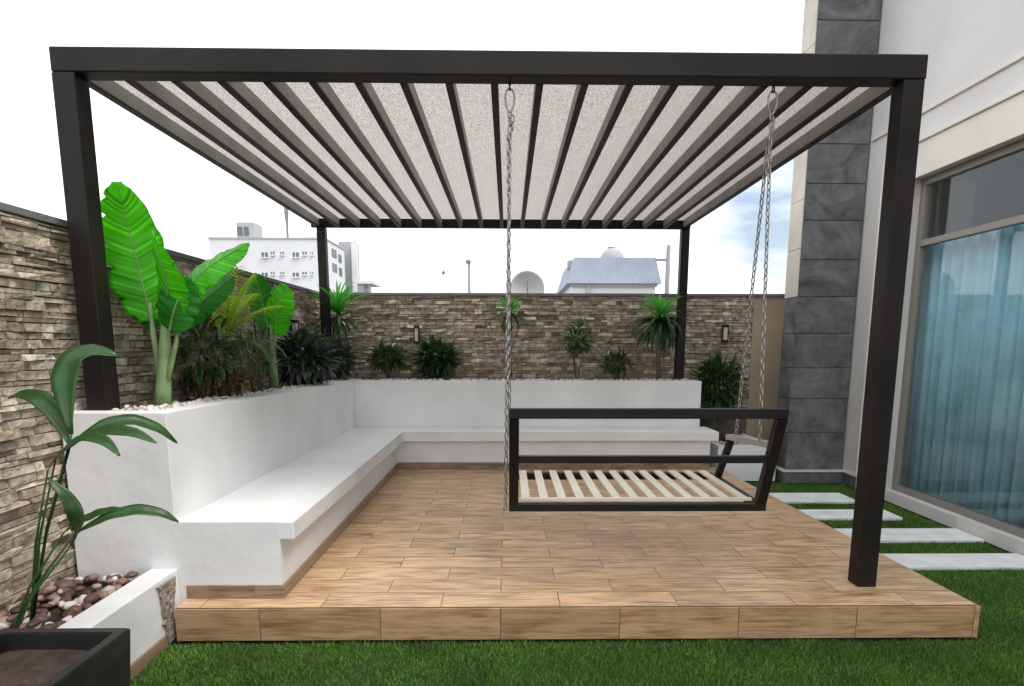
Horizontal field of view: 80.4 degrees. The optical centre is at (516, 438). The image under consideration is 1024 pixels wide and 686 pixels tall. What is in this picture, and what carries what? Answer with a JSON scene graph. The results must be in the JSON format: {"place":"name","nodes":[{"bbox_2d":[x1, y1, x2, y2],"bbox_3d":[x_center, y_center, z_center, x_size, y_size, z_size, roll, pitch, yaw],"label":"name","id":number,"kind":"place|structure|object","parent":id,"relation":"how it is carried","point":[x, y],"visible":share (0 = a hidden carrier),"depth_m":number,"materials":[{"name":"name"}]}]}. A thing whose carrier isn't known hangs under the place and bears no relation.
{"place":"outdoors","nodes":[
{"label":"outdoors","id":0,"kind":"place"},
{"bbox_2d":[208,222,345,291],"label":"apartment building","id":1,"kind":"structure","parent":0,"point":[292,260],"depth_m":44.33,"materials":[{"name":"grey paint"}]},
{"bbox_2d":[237,227,242,235],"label":"window","id":2,"kind":"structure","parent":1,"relation":"in","point":[239,229],"depth_m":45.82,"materials":[{"name":"grey glass"}]},
{"bbox_2d":[244,227,248,235],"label":"window","id":3,"kind":"structure","parent":1,"relation":"in","point":[246,229],"depth_m":45.83,"materials":[{"name":"grey glass"}]},
{"bbox_2d":[261,252,268,257],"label":"window","id":4,"kind":"structure","parent":1,"relation":"in","point":[264,254],"depth_m":44.17,"materials":[{"name":"grey"}]},
{"bbox_2d":[292,252,299,257],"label":"window","id":5,"kind":"structure","parent":1,"relation":"in","point":[295,254],"depth_m":44.20,"materials":[{"name":"grey"}]},
{"bbox_2d":[292,273,299,277],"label":"window","id":6,"kind":"structure","parent":1,"relation":"in","point":[295,275],"depth_m":44.42,"materials":[{"name":"grey"}]},
{"bbox_2d":[332,248,336,258],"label":"window","id":7,"kind":"structure","parent":1,"relation":"in","point":[334,252],"depth_m":46.29,"materials":[{"name":"grey glass"}]},
{"bbox_2d":[332,263,336,272],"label":"window","id":8,"kind":"structure","parent":1,"relation":"in","point":[334,266],"depth_m":46.29,"materials":[{"name":"grey glass"}]},
{"bbox_2d":[338,242,359,291],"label":"apartment building","id":9,"kind":"structure","parent":0,"point":[351,259],"depth_m":50.00,"materials":[{"name":"white concrete"}]},
{"bbox_2d":[356,280,380,291],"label":"roof shed","id":10,"kind":"structure","parent":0,"point":[364,285],"depth_m":38.85,"materials":[{"name":"white concrete"}]},
{"bbox_2d":[0,0,804,293],"label":"sky","id":11,"kind":"structure","parent":0,"point":[189,199],"materials":[{"name":"white"}]},
{"bbox_2d":[510,270,544,292],"bbox_3d":[0.157,-1.317,9.418,0.402,2.508,0.353,-8,12,-41],"label":"satellite dish","id":12,"kind":"object","parent":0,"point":[527,281],"visible":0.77,"depth_m":9.30,"materials":[{"name":"grey metal"}]},
{"bbox_2d":[131,479,1023,685],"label":"lawn","id":13,"kind":"structure","parent":0,"point":[241,643],"depth_m":2.72,"materials":[{"name":"green plant"}]},
{"bbox_2d":[0,628,129,685],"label":"square pot","id":14,"kind":"object","parent":13,"relation":"on","point":[64,656],"visible":1,"depth_m":1.79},
{"bbox_2d":[10,569,179,679],"bbox_3d":[-1.824,0.912,2.020,0.491,0.325,1.768,0,9,-1],"label":"planter","id":15,"kind":"object","parent":13,"relation":"on","point":[142,607],"visible":0.44,"depth_m":2.61,"materials":[{"name":"white paint"}]},
{"bbox_2d":[0,571,138,628],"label":"pebbles","id":16,"kind":"object","parent":15,"relation":"on","point":[67,589],"visible":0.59,"depth_m":2.56,"materials":[{"name":"stone"}]},
{"bbox_2d":[8,344,177,620],"bbox_3d":[-1.580,0.212,2.222,0.613,1.103,0.349,-2,9,-11],"label":"arching plant","id":17,"kind":"object","parent":15,"relation":"in","point":[57,410],"visible":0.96,"depth_m":2.24,"materials":[{"name":"green plant"}]},
{"bbox_2d":[13,478,178,627],"bbox_3d":[-1.523,0.452,2.117,0.618,0.662,0.120,-1,9,-10],"label":"arching plant","id":18,"kind":"object","parent":15,"relation":"in","point":[77,518],"visible":0.97,"depth_m":2.12,"materials":[{"name":"green plant"}]},
{"bbox_2d":[174,467,980,640],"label":"terrace","id":19,"kind":"structure","parent":13,"relation":"on","point":[435,554],"depth_m":3.12,"materials":[{"name":"brown wood"}]},
{"bbox_2d":[63,378,718,603],"bbox_3d":[-0.073,0.096,4.872,4.075,1.057,4.078,0,9,-1],"label":"bench planter","id":20,"kind":"object","parent":19,"relation":"on","point":[269,495],"visible":0.73,"depth_m":3.75,"materials":[{"name":"white paint"}]},
{"bbox_2d":[101,181,249,405],"bbox_3d":[-1.781,-0.692,3.184,0.838,1.132,0.615,5,10,31],"label":"banana plant","id":21,"kind":"object","parent":20,"relation":"on","point":[151,287],"visible":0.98,"depth_m":3.02,"materials":[{"name":"green plant"}]},
{"bbox_2d":[157,308,239,397],"bbox_3d":[-1.919,-0.491,3.678,0.463,0.677,0.434,-5,10,-31],"label":"shrub","id":22,"kind":"object","parent":20,"relation":"on","point":[200,372],"visible":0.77,"depth_m":3.66,"materials":[{"name":"green plant"}]},
{"bbox_2d":[176,368,268,397],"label":"shrub","id":23,"kind":"object","parent":20,"relation":"on","point":[222,390],"visible":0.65,"depth_m":3.85,"materials":[{"name":"green plant"}]},
{"bbox_2d":[180,265,285,395],"bbox_3d":[-1.862,-0.647,3.913,0.580,0.893,0.627,6,11,34],"label":"young palm","id":24,"kind":"object","parent":20,"relation":"on","point":[233,312],"visible":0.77,"depth_m":3.89,"materials":[{"name":"green plant"}]},
{"bbox_2d":[218,320,289,391],"bbox_3d":[-1.852,-0.550,4.310,0.533,0.602,0.468,9,12,44],"label":"shrub","id":25,"kind":"object","parent":20,"relation":"on","point":[260,371],"visible":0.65,"depth_m":4.25,"materials":[{"name":"green plant"}]},
{"bbox_2d":[246,273,294,388],"bbox_3d":[-1.850,-0.784,4.651,0.378,0.938,0.152,1,9,7],"label":"banana plant","id":26,"kind":"object","parent":20,"relation":"on","point":[276,319],"visible":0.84,"depth_m":4.60,"materials":[{"name":"green plant"}]},
{"bbox_2d":[265,326,343,387],"bbox_3d":[-1.887,-0.654,5.284,0.710,0.647,0.665,8,12,41],"label":"shrub","id":27,"kind":"object","parent":20,"relation":"on","point":[305,358],"visible":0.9,"depth_m":5.15,"materials":[{"name":"green plant"}]},
{"bbox_2d":[306,277,374,347],"bbox_3d":[-1.894,-1.143,6.389,0.746,1.159,0.738,0,9,-1],"label":"dracaena","id":28,"kind":"object","parent":20,"relation":"on","point":[338,301],"visible":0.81,"depth_m":6.34,"materials":[{"name":"green plant"}]},
{"bbox_2d":[323,334,363,380],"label":"shrub","id":29,"kind":"object","parent":20,"relation":"on","point":[340,371],"visible":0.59,"depth_m":6.19,"materials":[{"name":"green plant"}]},
{"bbox_2d":[365,338,411,378],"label":"shrub","id":30,"kind":"object","parent":20,"relation":"on","point":[387,364],"visible":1,"depth_m":6.41,"materials":[{"name":"green plant"}]},
{"bbox_2d":[112,378,685,409],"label":"pebbles","id":31,"kind":"object","parent":20,"relation":"on","point":[184,403],"visible":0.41,"depth_m":4.18,"materials":[{"name":"white stone"}]},
{"bbox_2d":[410,333,463,378],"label":"shrub","id":32,"kind":"object","parent":20,"relation":"on","point":[441,364],"visible":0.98,"depth_m":6.40,"materials":[{"name":"green plant"}]},
{"bbox_2d":[492,293,529,379],"bbox_3d":[-0.078,-1.056,6.450,0.413,0.976,0.406,-5,10,-28],"label":"dracaena","id":33,"kind":"object","parent":20,"relation":"on","point":[513,315],"visible":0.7,"depth_m":6.41,"materials":[{"name":"green plant"}]},
{"bbox_2d":[557,317,595,378],"bbox_3d":[0.651,-0.955,6.558,0.427,0.729,0.378,-3,9,-21],"label":"sapling","id":34,"kind":"object","parent":20,"relation":"on","point":[574,347],"visible":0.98,"depth_m":6.51,"materials":[{"name":"green plant"}]},
{"bbox_2d":[598,345,634,379],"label":"shrub","id":35,"kind":"object","parent":20,"relation":"on","point":[617,357],"visible":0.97,"depth_m":6.53,"materials":[{"name":"green plant"}]},
{"bbox_2d":[623,293,692,378],"bbox_3d":[1.495,-1.042,6.366,0.692,0.982,0.688,-5,10,-28],"label":"palm","id":36,"kind":"object","parent":20,"relation":"on","point":[661,327],"visible":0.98,"depth_m":6.30,"materials":[{"name":"green plant"}]},
{"bbox_2d":[49,46,927,586],"bbox_3d":[-0.132,-0.745,4.600,3.840,2.472,3.582,0,9,-1],"label":"pergola","id":37,"kind":"object","parent":19,"relation":"on","point":[321,140],"visible":0.99,"depth_m":3.13,"materials":[{"name":"brown paint"}]},
{"bbox_2d":[504,82,788,511],"bbox_3d":[0.586,-0.662,3.156,1.307,1.988,0.938,0,9,-1],"label":"porch swing","id":38,"kind":"object","parent":37,"relation":"hanging from","point":[768,459],"visible":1,"depth_m":2.95,"materials":[{"name":"brown paint"}]},
{"bbox_2d":[710,434,775,480],"bbox_3d":[2.325,0.192,6.559,0.600,0.365,0.840,0,9,-1],"label":"planter","id":39,"kind":"object","parent":13,"relation":"on","point":[747,471],"visible":0.44,"depth_m":6.15,"materials":[{"name":"white paint"}]},
{"bbox_2d":[686,346,758,431],"bbox_3d":[2.143,-0.453,6.481,0.772,1.056,0.674,0,9,-1],"label":"shrub","id":40,"kind":"object","parent":39,"relation":"on","point":[717,397],"visible":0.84,"depth_m":6.37,"materials":[{"name":"green plant"}]},
{"bbox_2d":[716,441,749,444],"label":"pebbles","id":41,"kind":"object","parent":39,"relation":"on","point":[723,443],"visible":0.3,"depth_m":6.29,"materials":[{"name":"grey stone"}]},
{"bbox_2d":[769,493,854,503],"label":"stepping slab","id":42,"kind":"structure","parent":13,"relation":"on","point":[813,498],"depth_m":5.42,"materials":[{"name":"white concrete"}]},
{"bbox_2d":[798,509,902,520],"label":"stepping slab","id":43,"kind":"structure","parent":13,"relation":"on","point":[829,514],"depth_m":4.90,"materials":[{"name":"white concrete"}]},
{"bbox_2d":[833,528,983,542],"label":"stepping slab","id":44,"kind":"structure","parent":13,"relation":"on","point":[916,535],"depth_m":4.36,"materials":[{"name":"white concrete"}]},
{"bbox_2d":[882,553,1023,569],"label":"stepping slab","id":45,"kind":"structure","parent":13,"relation":"on","point":[968,561],"depth_m":3.84,"materials":[{"name":"white concrete"}]},
{"bbox_2d":[557,246,660,292],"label":"house","id":46,"kind":"structure","parent":0,"point":[611,269],"depth_m":29.34,"materials":[{"name":"grey"}]},
{"bbox_2d":[655,245,670,293],"bbox_3d":[6.569,-5.761,27.541,0.697,5.807,0.247,0,9,-1],"label":"utility pole","id":47,"kind":"object","parent":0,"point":[667,268],"visible":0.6,"depth_m":27.16,"materials":[{"name":"grey metal"}]},
{"bbox_2d":[845,484,1011,552],"bbox_3d":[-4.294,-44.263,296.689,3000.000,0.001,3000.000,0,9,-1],"label":"ground","id":48,"kind":"structure","parent":0,"point":[994,546],"depth_m":4.93,"materials":[{"name":"green plant"}]},
{"bbox_2d":[0,202,322,615],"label":"boundary wall","id":49,"kind":"structure","parent":48,"relation":"on","point":[39,332],"depth_m":2.69,"materials":[{"name":"stone"}]},
{"bbox_2d":[214,315,224,341],"bbox_3d":[-2.075,-0.761,4.255,0.070,0.200,0.060,0,9,-1],"label":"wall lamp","id":50,"kind":"object","parent":49,"relation":"attached to","point":[219,332],"visible":0.1,"depth_m":4.24,"materials":[{"name":"black"}]},
{"bbox_2d":[289,320,298,331],"bbox_3d":[-2.096,-1.017,5.723,0.070,0.200,0.060,0,9,-1],"label":"wall lamp","id":51,"kind":"object","parent":49,"relation":"attached to","point":[295,323],"visible":0.44,"depth_m":5.70,"materials":[{"name":"black"}]},
{"bbox_2d":[284,208,288,236],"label":"telecom mast","id":52,"kind":"object","parent":48,"relation":"on","point":[286,212],"visible":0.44,"depth_m":66.65,"materials":[{"name":"grey metal"}]},
{"bbox_2d":[465,260,470,292],"bbox_3d":[-2.332,-5.867,29.420,0.251,5.406,0.200,0,9,-1],"label":"utility pole","id":53,"kind":"object","parent":48,"relation":"on","point":[467,262],"visible":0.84,"depth_m":29.07,"materials":[{"name":"grey metal"}]},
{"bbox_2d":[330,292,784,440],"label":"boundary wall","id":54,"kind":"structure","parent":48,"relation":"on","point":[468,320],"depth_m":6.78,"materials":[{"name":"stone"}]},
{"bbox_2d":[414,325,419,343],"bbox_3d":[-1.107,-1.146,6.706,0.060,0.200,0.070,0,9,-1],"label":"wall lamp","id":55,"kind":"object","parent":54,"relation":"attached to","point":[416,334],"visible":0.98,"depth_m":6.68,"materials":[{"name":"black"}]},
{"bbox_2d":[721,324,728,342],"bbox_3d":[2.322,-1.166,6.752,0.060,0.200,0.070,0,9,-1],"label":"wall lamp","id":56,"kind":"object","parent":54,"relation":"attached to","point":[725,333],"visible":1,"depth_m":6.73,"materials":[{"name":"black"}]},
{"bbox_2d":[775,0,1023,555],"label":"house facade","id":57,"kind":"structure","parent":48,"relation":"on","point":[956,454],"depth_m":5.13,"materials":[{"name":"paint"}]},
{"bbox_2d":[891,139,1023,537],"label":"window","id":58,"kind":"structure","parent":57,"relation":"in","point":[960,438],"depth_m":4.70,"materials":[{"name":"blue"}]}
]}

